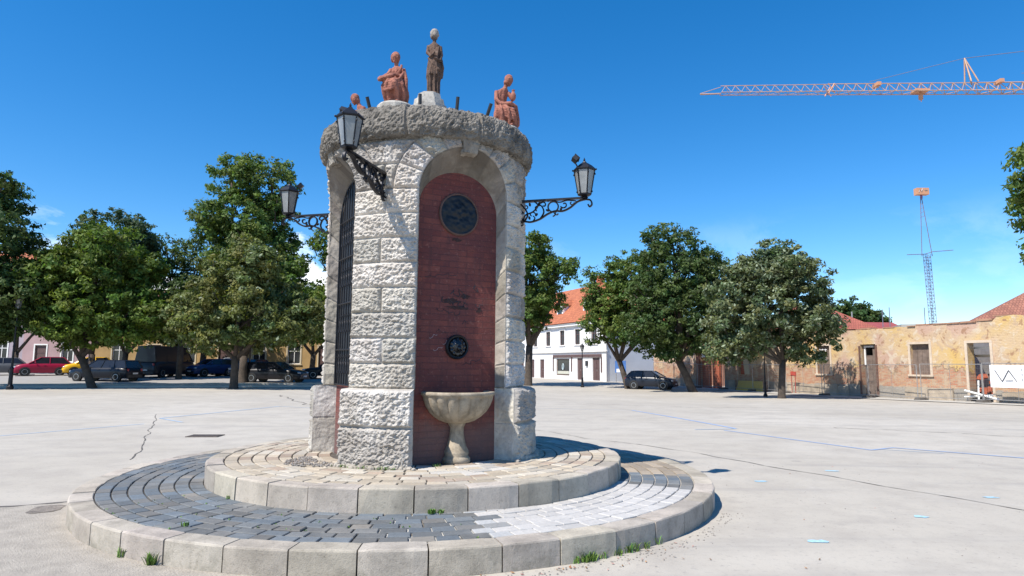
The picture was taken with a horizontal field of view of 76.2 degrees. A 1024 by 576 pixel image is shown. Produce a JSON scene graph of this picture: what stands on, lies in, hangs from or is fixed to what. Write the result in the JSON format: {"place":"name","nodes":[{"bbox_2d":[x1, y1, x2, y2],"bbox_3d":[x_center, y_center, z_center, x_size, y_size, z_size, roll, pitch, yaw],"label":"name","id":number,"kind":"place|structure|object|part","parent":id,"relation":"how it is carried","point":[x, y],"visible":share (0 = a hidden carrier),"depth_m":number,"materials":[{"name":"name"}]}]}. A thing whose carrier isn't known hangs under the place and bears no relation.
{"place":"outdoors","nodes":[
{"label":"outdoors","id":0,"kind":"place"},
{"bbox_2d":[0,373,321,383],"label":"road","id":1,"kind":"structure","parent":0,"point":[41,378],"depth_m":48.31,"materials":[{"name":"asphalt"}]},
{"bbox_2d":[0,357,25,374],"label":"parked car","id":2,"kind":"object","parent":1,"relation":"on","point":[5,364],"visible":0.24,"depth_m":53.40,"materials":[{"name":"grey paint"}]},
{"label":"windows","id":3,"kind":"part","parent":2,"relation":"part of","materials":[{"name":"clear glass"}]},
{"bbox_2d":[13,357,70,375],"bbox_3d":[-38.646,6.459,53.783,3.990,1.569,2.020,5,-8,-35],"label":"parked car","id":4,"kind":"object","parent":1,"relation":"on","point":[55,365],"visible":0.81,"depth_m":53.20,"materials":[{"name":"paint"}]},
{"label":"windows","id":5,"kind":"part","parent":4,"relation":"part of","materials":[{"name":"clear glass"}]},
{"bbox_2d":[61,357,110,374],"bbox_3d":[-35.847,6.614,55.176,3.790,1.549,1.990,6,-9,-40],"label":"parked car","id":6,"kind":"object","parent":1,"relation":"on","point":[67,368],"visible":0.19,"depth_m":53.92,"materials":[{"name":"yellow paint"}]},
{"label":"windows","id":7,"kind":"part","parent":6,"relation":"part of","materials":[{"name":"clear glass"}]},
{"bbox_2d":[68,360,142,381],"bbox_3d":[-29.242,5.953,47.003,4.790,1.549,2.140,-1,-7,9],"label":"parked car","id":8,"kind":"object","parent":1,"relation":"on","point":[119,370],"visible":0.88,"depth_m":46.20,"materials":[{"name":"blue paint"}]},
{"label":"windows","id":9,"kind":"part","parent":8,"relation":"part of","materials":[{"name":"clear glass"}]},
{"bbox_2d":[135,346,193,377],"bbox_3d":[-28.143,6.020,53.238,2.290,2.495,4.990,-1,-7,10],"label":"parked van","id":10,"kind":"object","parent":1,"relation":"on","point":[160,361],"visible":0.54,"depth_m":51.34,"materials":[{"name":"paint"}]},
{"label":"windows","id":11,"kind":"part","parent":10,"relation":"part of","materials":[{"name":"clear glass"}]},
{"bbox_2d":[185,359,230,376],"bbox_3d":[-25.047,6.642,54.377,1.990,1.500,3.790,-4,-8,35],"label":"parked car","id":12,"kind":"object","parent":1,"relation":"on","point":[206,367],"visible":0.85,"depth_m":53.74,"materials":[{"name":"paint"}]},
{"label":"windows","id":13,"kind":"part","parent":12,"relation":"part of","materials":[{"name":"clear glass"}]},
{"bbox_2d":[228,359,268,375],"bbox_3d":[-21.346,6.561,53.181,2.020,1.500,3.990,-1,-7,10],"label":"parked car","id":14,"kind":"object","parent":1,"relation":"on","point":[252,360],"visible":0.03,"depth_m":52.97,"materials":[{"name":"black paint"}]},
{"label":"windows","id":15,"kind":"part","parent":14,"relation":"part of","materials":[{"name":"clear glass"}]},
{"bbox_2d":[247,362,308,382],"bbox_3d":[-16.943,6.055,46.901,4.440,1.499,2.090,-1,-7,8],"label":"parked car","id":16,"kind":"object","parent":1,"relation":"on","point":[266,371],"visible":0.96,"depth_m":46.15,"materials":[{"name":"black paint"}]},
{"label":"windows","id":17,"kind":"part","parent":16,"relation":"part of","materials":[{"name":"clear glass"}]},
{"bbox_2d":[302,363,323,378],"bbox_3d":[-14.646,6.538,52.182,4.190,1.467,2.040,3,-7,-20],"label":"parked car","id":18,"kind":"object","parent":1,"relation":"on","point":[314,372],"visible":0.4,"depth_m":50.98,"materials":[{"name":"black paint"}]},
{"bbox_2d":[0,378,1023,575],"bbox_3d":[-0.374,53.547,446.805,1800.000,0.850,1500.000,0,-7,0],"label":"ground","id":19,"kind":"structure","parent":0,"point":[864,533],"depth_m":11.68,"materials":[{"name":"concrete"}]},
{"bbox_2d":[6,297,23,389],"bbox_3d":[-27.762,2.894,36.447,0.440,5.496,0.473,1,-7,0],"label":"street lamp","id":20,"kind":"object","parent":19,"relation":"on","point":[9,386],"visible":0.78,"depth_m":36.30,"materials":[{"name":"black metal"}]},
{"bbox_2d":[0,253,33,359],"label":"house","id":21,"kind":"structure","parent":19,"relation":"on","point":[6,351],"depth_m":63.76,"materials":[{"name":"paint"}]},
{"bbox_2d":[0,341,7,357],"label":"window","id":22,"kind":"structure","parent":21,"relation":"in","point":[3,350],"depth_m":63.81,"materials":[{"name":"white glass"}]},
{"bbox_2d":[7,290,33,357],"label":"tree","id":23,"kind":"object","parent":19,"relation":"on","point":[18,349],"depth_m":57.19,"materials":[{"name":"green plant"}]},
{"bbox_2d":[0,170,61,346],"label":"tree","id":24,"kind":"object","parent":19,"relation":"on","point":[18,241],"visible":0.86,"depth_m":37.48,"materials":[{"name":"green plant"}]},
{"bbox_2d":[0,501,66,506],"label":"ground crack","id":25,"kind":"object","parent":19,"relation":"on","point":[33,504],"visible":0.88,"depth_m":7.25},
{"bbox_2d":[22,330,90,363],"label":"house","id":26,"kind":"structure","parent":19,"relation":"on","point":[35,348],"depth_m":63.33,"materials":[{"name":"pink paint"}]},
{"bbox_2d":[35,345,45,359],"bbox_3d":[-45.699,6.853,63.336,1.100,2.600,0.080,0,-7,0],"label":"door","id":27,"kind":"structure","parent":26,"relation":"in","point":[40,349],"depth_m":63.38,"materials":[{"name":"brown paint"}]},
{"bbox_2d":[62,347,72,361],"bbox_3d":[-43.095,6.273,63.390,1.100,1.800,0.070,0,-7,0],"label":"window","id":28,"kind":"structure","parent":26,"relation":"in","point":[67,354],"depth_m":63.38,"materials":[{"name":"grey glass"}]},
{"bbox_2d":[1,424,137,435],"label":"painted line","id":29,"kind":"object","parent":19,"relation":"on","point":[65,430],"visible":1,"depth_m":15.07,"materials":[{"name":"blue paint"}]},
{"bbox_2d":[8,219,173,387],"bbox_3d":[-24.840,1.050,39.573,8.839,10.330,7.162,0,-7,0],"label":"tree","id":30,"kind":"object","parent":19,"relation":"on","point":[95,320],"visible":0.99,"depth_m":38.23,"materials":[{"name":"green plant"}]},
{"bbox_2d":[33,206,166,363],"bbox_3d":[-31.252,0.387,48.615,9.857,13.133,7.593,4,-7,-26],"label":"tree","id":31,"kind":"object","parent":19,"relation":"on","point":[150,243],"visible":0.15,"depth_m":48.44,"materials":[{"name":"green plant"}]},
{"bbox_2d":[0,502,248,575],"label":"asphalt patch","id":32,"kind":"object","parent":19,"relation":"on","point":[42,544],"visible":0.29,"depth_m":5.38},
{"bbox_2d":[25,505,64,513],"bbox_3d":[-5.018,2.377,7.022,0.303,0.001,0.414,3,-7,-21],"label":"asphalt hollow","id":33,"kind":"object","parent":32,"relation":"on","point":[47,508],"visible":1,"depth_m":7.04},
{"bbox_2d":[107,297,177,359],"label":"tree","id":34,"kind":"object","parent":19,"relation":"on","point":[126,354],"visible":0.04,"depth_m":56.50,"materials":[{"name":"green plant"}]},
{"bbox_2d":[129,415,156,459],"bbox_3d":[-8.496,3.328,15.301,0.131,0.001,10.348,4,-7,-26],"label":"ground crack","id":35,"kind":"object","parent":19,"relation":"on","point":[143,441],"visible":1,"depth_m":12.70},
{"bbox_2d":[0,385,313,387],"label":"kerb","id":36,"kind":"structure","parent":19,"relation":"on","point":[149,386],"depth_m":40.05,"materials":[{"name":"concrete"}]},
{"bbox_2d":[0,383,322,385],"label":"kerb","id":37,"kind":"structure","parent":19,"relation":"on","point":[103,384],"depth_m":42.65,"materials":[{"name":"concrete"}]},
{"bbox_2d":[152,233,225,378],"bbox_3d":[-25.683,1.330,50.399,6.928,11.626,5.449,0,-7,0],"label":"tree","id":38,"kind":"object","parent":19,"relation":"on","point":[180,279],"visible":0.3,"depth_m":50.13,"materials":[{"name":"green plant"}]},
{"bbox_2d":[164,290,228,361],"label":"tree","id":39,"kind":"object","parent":19,"relation":"on","point":[202,356],"depth_m":58.92,"materials":[{"name":"green plant"}]},
{"bbox_2d":[185,434,224,436],"bbox_3d":[-6.643,3.200,14.139,0.680,0.019,0.420,1,-7,-3],"label":"drain grate","id":40,"kind":"object","parent":19,"relation":"on","point":[206,435],"visible":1,"depth_m":14.11,"materials":[{"name":"metal"}]},
{"bbox_2d":[95,295,323,369],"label":"house","id":41,"kind":"structure","parent":19,"relation":"on","point":[300,360],"depth_m":63.28,"materials":[{"name":"yellow plaster"},{"name":"brown painted wood"},{"name":"dark glass"}]},
{"bbox_2d":[112,343,124,359],"bbox_3d":[-38.120,6.308,63.390,1.250,1.900,0.070,0,-7,0],"label":"window","id":42,"kind":"structure","parent":41,"relation":"in","point":[117,352],"depth_m":63.39,"materials":[{"name":"grey glass"}]},
{"bbox_2d":[183,344,194,362],"bbox_3d":[-31.320,6.355,63.390,1.250,1.900,0.070,0,-7,0],"label":"window","id":43,"kind":"structure","parent":41,"relation":"in","point":[193,355],"depth_m":63.38,"materials":[{"name":"clear glass"}]},
{"bbox_2d":[219,344,232,358],"bbox_3d":[-27.649,6.879,63.347,1.600,2.800,0.080,0,-7,0],"label":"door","id":44,"kind":"structure","parent":41,"relation":"in","point":[222,355],"depth_m":63.38,"materials":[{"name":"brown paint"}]},
{"bbox_2d":[253,344,265,358],"bbox_3d":[-24.520,6.403,63.390,1.250,1.900,0.070,0,-7,0],"label":"window","id":45,"kind":"structure","parent":41,"relation":"in","point":[256,356],"depth_m":63.36,"materials":[{"name":"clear glass"}]},
{"bbox_2d":[288,344,300,363],"bbox_3d":[-21.120,6.427,63.390,1.250,1.900,0.070,0,-7,0],"label":"window","id":46,"kind":"structure","parent":41,"relation":"in","point":[293,357],"depth_m":63.36,"materials":[{"name":"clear glass"}]},
{"bbox_2d":[318,346,323,365],"bbox_3d":[-18.099,6.996,63.341,1.300,2.700,0.080,0,-7,0],"label":"window","id":47,"kind":"structure","parent":41,"relation":"in","point":[321,351],"depth_m":63.35,"materials":[{"name":"clear glass"}]},
{"bbox_2d":[165,406,278,417],"bbox_3d":[-9.233,4.008,21.196,0.100,0.001,5.631,-1,-7,15],"label":"painted line","id":48,"kind":"object","parent":19,"relation":"on","point":[218,412],"visible":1,"depth_m":20.72,"materials":[{"name":"blue paint"}]},
{"bbox_2d":[155,232,324,388],"bbox_3d":[-16.387,1.367,39.590,9.367,9.699,7.890,-4,-8,34],"label":"tree","id":49,"kind":"object","parent":19,"relation":"on","point":[281,315],"visible":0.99,"depth_m":38.34,"materials":[{"name":"green plant"}]},
{"bbox_2d":[183,151,316,382],"bbox_3d":[-18.767,-1.581,47.064,10.313,16.971,7.284,0,-7,0],"label":"tree","id":50,"kind":"object","parent":19,"relation":"on","point":[213,218],"visible":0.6,"depth_m":46.38,"materials":[{"name":"green plant"}]},
{"bbox_2d":[251,281,322,367],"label":"tree","id":51,"kind":"object","parent":19,"relation":"on","point":[313,353],"depth_m":57.65,"materials":[{"name":"green plant"}]},
{"bbox_2d":[302,227,327,346],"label":"tree","id":52,"kind":"object","parent":19,"relation":"on","point":[316,243],"visible":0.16,"depth_m":43.85,"materials":[{"name":"green plant"}]},
{"bbox_2d":[105,463,662,565],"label":"grass","id":53,"kind":"structure","parent":19,"relation":"on","point":[150,560],"depth_m":5.46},
{"bbox_2d":[66,436,714,575],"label":"step platform","id":54,"kind":"structure","parent":19,"relation":"on","point":[558,502],"depth_m":6.09,"materials":[{"name":"stone"}]},
{"bbox_2d":[306,91,539,470],"bbox_3d":[-1.177,-0.209,8.909,2.933,5.060,2.981,3,-7,-23],"label":"stone fountain","id":55,"kind":"object","parent":54,"relation":"on","point":[423,354],"visible":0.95,"depth_m":7.90,"materials":[{"name":"white stone"}]},
{"bbox_2d":[279,182,328,233],"bbox_3d":[-2.923,-1.163,9.536,1.073,0.888,0.325,-1,-7,15],"label":"wall lantern","id":56,"kind":"object","parent":55,"relation":"attached to","point":[289,193],"depth_m":9.54,"materials":[{"name":"black metal"}]},
{"bbox_2d":[337,182,354,383],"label":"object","id":57,"kind":"structure","parent":55,"relation":"in","point":[354,182],"depth_m":8.60,"materials":[{"name":"black"}]},
{"bbox_2d":[350,93,365,109],"bbox_3d":[-2.243,-2.431,9.475,0.385,0.794,0.363,5,-8,-37],"label":"statue","id":58,"kind":"object","parent":55,"relation":"on","point":[355,99],"visible":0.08,"depth_m":9.44,"materials":[{"name":"ceramic"}]},
{"bbox_2d":[334,103,386,200],"bbox_3d":[-1.659,-1.522,7.325,0.325,0.888,1.073,-1,-7,15],"label":"wall lantern","id":59,"kind":"object","parent":55,"relation":"attached to","point":[349,121],"depth_m":6.96,"materials":[{"name":"black metal"}]},
{"bbox_2d":[377,52,408,102],"bbox_3d":[-1.451,-2.603,8.130,0.346,0.722,0.383,-2,-7,17],"label":"statue","id":60,"kind":"object","parent":55,"relation":"on","point":[394,84],"visible":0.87,"depth_m":8.02,"materials":[{"name":"stone"}]},
{"bbox_2d":[426,29,443,93],"bbox_3d":[-1.107,-3.203,9.281,0.233,1.012,0.230,-4,-8,35],"label":"statue","id":61,"kind":"object","parent":55,"relation":"on","point":[435,68],"visible":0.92,"depth_m":9.22,"materials":[{"name":"stone"}]},
{"bbox_2d":[494,74,519,127],"bbox_3d":[-0.070,-2.511,8.898,0.361,0.796,0.382,3,-7,-19],"label":"statue","id":62,"kind":"object","parent":55,"relation":"on","point":[506,111],"visible":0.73,"depth_m":8.80,"materials":[{"name":"stone"}]},
{"bbox_2d":[520,153,596,225],"bbox_3d":[0.578,-1.271,8.568,1.073,0.888,0.325,-1,-7,15],"label":"wall lantern","id":63,"kind":"object","parent":55,"relation":"attached to","point":[584,174],"depth_m":8.48,"materials":[{"name":"black metal"}]},
{"bbox_2d":[183,466,832,575],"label":"dry leaves","id":64,"kind":"object","parent":19,"relation":"on","point":[618,557],"visible":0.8,"depth_m":5.17,"materials":[{"name":"brown plant"}]},
{"bbox_2d":[522,229,579,385],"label":"tree","id":65,"kind":"object","parent":19,"relation":"on","point":[539,300],"visible":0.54,"depth_m":56.24,"materials":[{"name":"green plant"}]},
{"bbox_2d":[580,344,583,386],"bbox_3d":[6.024,6.586,55.949,0.400,3.790,0.430,0,-7,0],"label":"street lamp","id":66,"kind":"object","parent":19,"relation":"on","point":[582,349],"visible":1,"depth_m":55.91,"materials":[{"name":"black metal"}]},
{"bbox_2d":[522,277,675,381],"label":"corner house","id":67,"kind":"structure","parent":19,"relation":"on","point":[557,352],"depth_m":73.56,"materials":[{"name":"white paint"}]},
{"bbox_2d":[532,359,533,376],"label":"door","id":68,"kind":"structure","parent":67,"relation":"in","point":[532,359],"depth_m":82.58,"materials":[{"name":"brown paint"}]},
{"bbox_2d":[541,359,543,377],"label":"door","id":69,"kind":"structure","parent":67,"relation":"in","point":[542,360],"depth_m":80.10,"materials":[{"name":"brown paint"}]},
{"bbox_2d":[547,332,549,345],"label":"window","id":70,"kind":"structure","parent":67,"relation":"in","point":[548,333],"depth_m":79.08,"materials":[{"name":"glass"}]},
{"bbox_2d":[561,331,563,344],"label":"window","id":71,"kind":"structure","parent":67,"relation":"in","point":[562,332],"depth_m":75.76,"materials":[{"name":"glass"}]},
{"bbox_2d":[557,359,568,375],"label":"shop window","id":72,"kind":"structure","parent":67,"relation":"in","point":[562,364],"depth_m":75.19,"materials":[{"name":"grey glass"}]},
{"bbox_2d":[576,329,579,343],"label":"window","id":73,"kind":"structure","parent":67,"relation":"in","point":[577,330],"depth_m":72.45,"materials":[{"name":"brown paint"}]},
{"bbox_2d":[578,358,581,379],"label":"door","id":74,"kind":"structure","parent":67,"relation":"in","point":[579,359],"depth_m":71.57,"materials":[{"name":"brown paint"}]},
{"bbox_2d":[592,329,596,343],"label":"window","id":75,"kind":"structure","parent":67,"relation":"in","point":[594,333],"depth_m":69.19,"materials":[{"name":"brown paint"}]},
{"bbox_2d":[593,357,599,380],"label":"door","id":76,"kind":"structure","parent":67,"relation":"in","point":[596,361],"depth_m":68.35,"materials":[{"name":"brown paint"}]},
{"bbox_2d":[615,361,625,381],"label":"information board","id":77,"kind":"object","parent":19,"relation":"on","point":[617,370],"visible":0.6,"depth_m":65.52,"materials":[{"name":"metal"}]},
{"bbox_2d":[574,248,682,388],"bbox_3d":[10.279,2.622,54.374,10.351,11.801,7.253,0,-7,0],"label":"tree","id":78,"kind":"object","parent":19,"relation":"on","point":[609,322],"visible":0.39,"depth_m":53.55,"materials":[{"name":"green plant"}]},
{"bbox_2d":[625,370,677,389],"bbox_3d":[11.248,7.437,52.703,4.040,1.520,2.120,-3,-8,28],"label":"parked car","id":79,"kind":"object","parent":19,"relation":"on","point":[638,379],"visible":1,"depth_m":52.10,"materials":[{"name":"black paint"}]},
{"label":"windows","id":80,"kind":"part","parent":79,"relation":"part of","materials":[{"name":"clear glass"}]},
{"bbox_2d":[618,222,743,391],"bbox_3d":[12.946,1.428,48.665,10.618,12.953,7.240,0,-7,0],"label":"tree","id":81,"kind":"object","parent":19,"relation":"on","point":[677,294],"visible":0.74,"depth_m":47.59,"materials":[{"name":"green plant"}]},
{"bbox_2d":[632,410,737,428],"bbox_3d":[5.062,4.039,20.323,0.085,0.063,7.533,2,-7,-10],"label":"painted line","id":82,"kind":"object","parent":19,"relation":"on","point":[687,419],"visible":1,"depth_m":19.12,"materials":[{"name":"blue paint"}]},
{"bbox_2d":[735,380,767,391],"bbox_3d":[18.355,7.500,50.178,0.380,0.800,3.240,3,-7,-20],"label":"yellow board","id":83,"kind":"object","parent":19,"relation":"on","point":[757,385],"visible":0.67,"depth_m":50.25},
{"bbox_2d":[763,356,767,396],"bbox_3d":[15.867,4.825,41.040,0.320,3.980,0.344,0,-7,0],"label":"street lamp","id":84,"kind":"object","parent":19,"relation":"on","point":[765,392],"visible":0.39,"depth_m":40.85,"materials":[{"name":"black metal"}]},
{"bbox_2d":[693,237,850,398],"bbox_3d":[15.702,1.794,39.023,9.434,9.795,6.696,0,-7,0],"label":"tree","id":85,"kind":"object","parent":19,"relation":"on","point":[765,276],"visible":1,"depth_m":38.00,"materials":[{"name":"green plant"}]},
{"bbox_2d":[539,430,1021,509],"bbox_3d":[2.728,3.061,12.323,0.774,0.002,13.939,5,-8,-33],"label":"ground crack","id":86,"kind":"object","parent":19,"relation":"on","point":[814,473],"visible":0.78,"depth_m":9.68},
{"bbox_2d":[726,430,869,449],"bbox_3d":[6.092,3.321,14.372,0.060,0.001,4.042,3,-7,-24],"label":"painted line","id":87,"kind":"object","parent":19,"relation":"on","point":[801,440],"visible":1,"depth_m":14.06,"materials":[{"name":"blue paint"}]},
{"bbox_2d":[808,540,828,542],"bbox_3d":[2.806,2.324,5.997,0.195,0.001,0.105,0,-7,0],"label":"paint mark","id":88,"kind":"object","parent":19,"relation":"on","point":[818,541],"visible":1,"depth_m":5.98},
{"bbox_2d":[775,307,879,331],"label":"house","id":89,"kind":"structure","parent":19,"relation":"on","point":[854,324],"depth_m":66.08,"materials":[{"name":"red tile"}]},
{"bbox_2d":[654,315,1023,402],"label":"ruined house front","id":90,"kind":"structure","parent":19,"relation":"on","point":[999,339],"depth_m":38.91,"materials":[{"name":"paint"}]},
{"bbox_2d":[865,348,877,396],"bbox_3d":[22.844,5.353,41.371,0.140,3.050,1.090,3,-7,-20],"label":"door","id":91,"kind":"structure","parent":90,"relation":"in","point":[870,359],"depth_m":41.40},
{"bbox_2d":[826,295,891,322],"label":"tree","id":92,"kind":"object","parent":19,"relation":"on","point":[862,312],"visible":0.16,"depth_m":110.03,"materials":[{"name":"green plant"}]},
{"bbox_2d":[700,51,1023,101],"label":"tower crane","id":93,"kind":"object","parent":19,"relation":"on","point":[920,92],"visible":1,"depth_m":82.94,"materials":[{"name":"paint"}]},
{"bbox_2d":[865,322,896,328],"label":"house","id":94,"kind":"structure","parent":19,"relation":"on","point":[880,325],"depth_m":77.93,"materials":[{"name":"tile"}]},
{"bbox_2d":[893,324,915,326],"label":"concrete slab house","id":95,"kind":"structure","parent":19,"relation":"on","point":[903,325],"depth_m":51.74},
{"bbox_2d":[907,188,951,323],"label":"lattice mast","id":96,"kind":"object","parent":19,"relation":"on","point":[921,192],"visible":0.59,"depth_m":91.39,"materials":[{"name":"blue metal"}]},
{"bbox_2d":[872,447,1021,457],"bbox_3d":[9.635,2.966,11.133,6.127,0.001,0.700,-4,-8,34],"label":"painted line","id":97,"kind":"object","parent":19,"relation":"on","point":[944,451],"visible":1,"depth_m":12.38,"materials":[{"name":"blue paint"}]},
{"bbox_2d":[970,293,1023,320],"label":"house","id":98,"kind":"structure","parent":19,"relation":"on","point":[1014,306],"depth_m":54.26,"materials":[{"name":"brown tile"}]},
{"bbox_2d":[1001,141,1023,265],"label":"tree","id":99,"kind":"object","parent":19,"relation":"on","point":[1015,202],"visible":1,"depth_m":27.35,"materials":[{"name":"green plant"}]},
{"bbox_2d":[0,0,1023,324],"label":"sky","id":100,"kind":"structure","parent":0,"point":[126,105],"materials":[{"name":"blue"}]},
{"bbox_2d":[283,450,999,575],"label":"gravel","id":101,"kind":"structure","parent":0,"point":[305,459],"depth_m":7.42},
{"bbox_2d":[678,386,1023,404],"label":"pavement","id":102,"kind":"structure","parent":0,"point":[772,392],"depth_m":39.95,"materials":[{"name":"concrete"}]},
{"bbox_2d":[653,362,673,378],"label":"fence panel","id":103,"kind":"object","parent":102,"relation":"on","point":[664,368],"visible":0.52,"depth_m":60.80,"materials":[{"name":"wood"}]},
{"bbox_2d":[674,363,696,385],"bbox_3d":[15.300,7.692,57.831,0.700,2.017,3.578,3,-7,-21],"label":"fence panel","id":104,"kind":"object","parent":102,"relation":"on","point":[689,370],"visible":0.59,"depth_m":57.78,"materials":[{"name":"metal"}]},
{"bbox_2d":[695,364,721,387],"bbox_3d":[16.425,7.379,54.584,0.700,2.016,3.578,3,-7,-19],"label":"fence panel","id":105,"kind":"object","parent":102,"relation":"on","point":[697,386],"visible":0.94,"depth_m":54.42,"materials":[{"name":"metal"}]},
{"bbox_2d":[719,364,752,389],"bbox_3d":[17.681,7.024,51.390,0.700,2.017,3.578,3,-7,-22],"label":"fence panel","id":106,"kind":"object","parent":102,"relation":"on","point":[723,388],"visible":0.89,"depth_m":51.44,"materials":[{"name":"metal"}]},
{"bbox_2d":[748,364,777,390],"bbox_3d":[18.821,6.655,48.154,0.700,2.017,3.578,3,-7,-20],"label":"fence panel","id":107,"kind":"object","parent":102,"relation":"on","point":[762,378],"visible":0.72,"depth_m":48.81,"materials":[{"name":"metal"}]},
{"bbox_2d":[790,372,795,392],"bbox_3d":[20.018,6.700,46.406,0.060,1.500,0.470,3,-7,-20],"label":"fire post","id":108,"kind":"object","parent":102,"relation":"on","point":[792,373],"visible":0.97,"depth_m":46.44,"materials":[{"name":"red paint"}]},
{"bbox_2d":[786,366,822,392],"bbox_3d":[19.947,6.286,44.913,0.700,2.017,3.578,3,-7,-18],"label":"fence panel","id":109,"kind":"object","parent":102,"relation":"on","point":[790,377],"visible":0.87,"depth_m":44.85,"materials":[{"name":"metal"}]},
{"bbox_2d":[818,365,868,395],"bbox_3d":[21.190,5.916,41.715,0.700,2.017,3.578,3,-7,-21],"label":"fence panel","id":110,"kind":"object","parent":102,"relation":"on","point":[825,393],"visible":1,"depth_m":41.74,"materials":[{"name":"metal"}]},
{"bbox_2d":[862,364,918,397],"bbox_3d":[22.290,5.519,38.469,0.700,2.017,3.578,3,-7,-18],"label":"fence panel","id":111,"kind":"object","parent":102,"relation":"on","point":[868,396],"visible":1,"depth_m":38.55,"materials":[{"name":"metal"}]},
{"bbox_2d":[914,364,983,399],"bbox_3d":[23.573,5.116,35.290,0.700,2.017,3.578,3,-7,-22],"label":"fence panel","id":112,"kind":"object","parent":102,"relation":"on","point":[921,398],"visible":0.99,"depth_m":35.13,"materials":[{"name":"metal"}]},
{"bbox_2d":[976,363,1023,402],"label":"fence panel","id":113,"kind":"object","parent":102,"relation":"on","point":[984,401],"visible":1,"depth_m":33.20,"materials":[{"name":"metal"}]},
{"bbox_2d":[989,365,1023,387],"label":"banner","id":114,"kind":"object","parent":113,"relation":"attached to","point":[1006,376],"visible":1,"depth_m":32.33,"materials":[{"name":"white plastic"}]}
]}

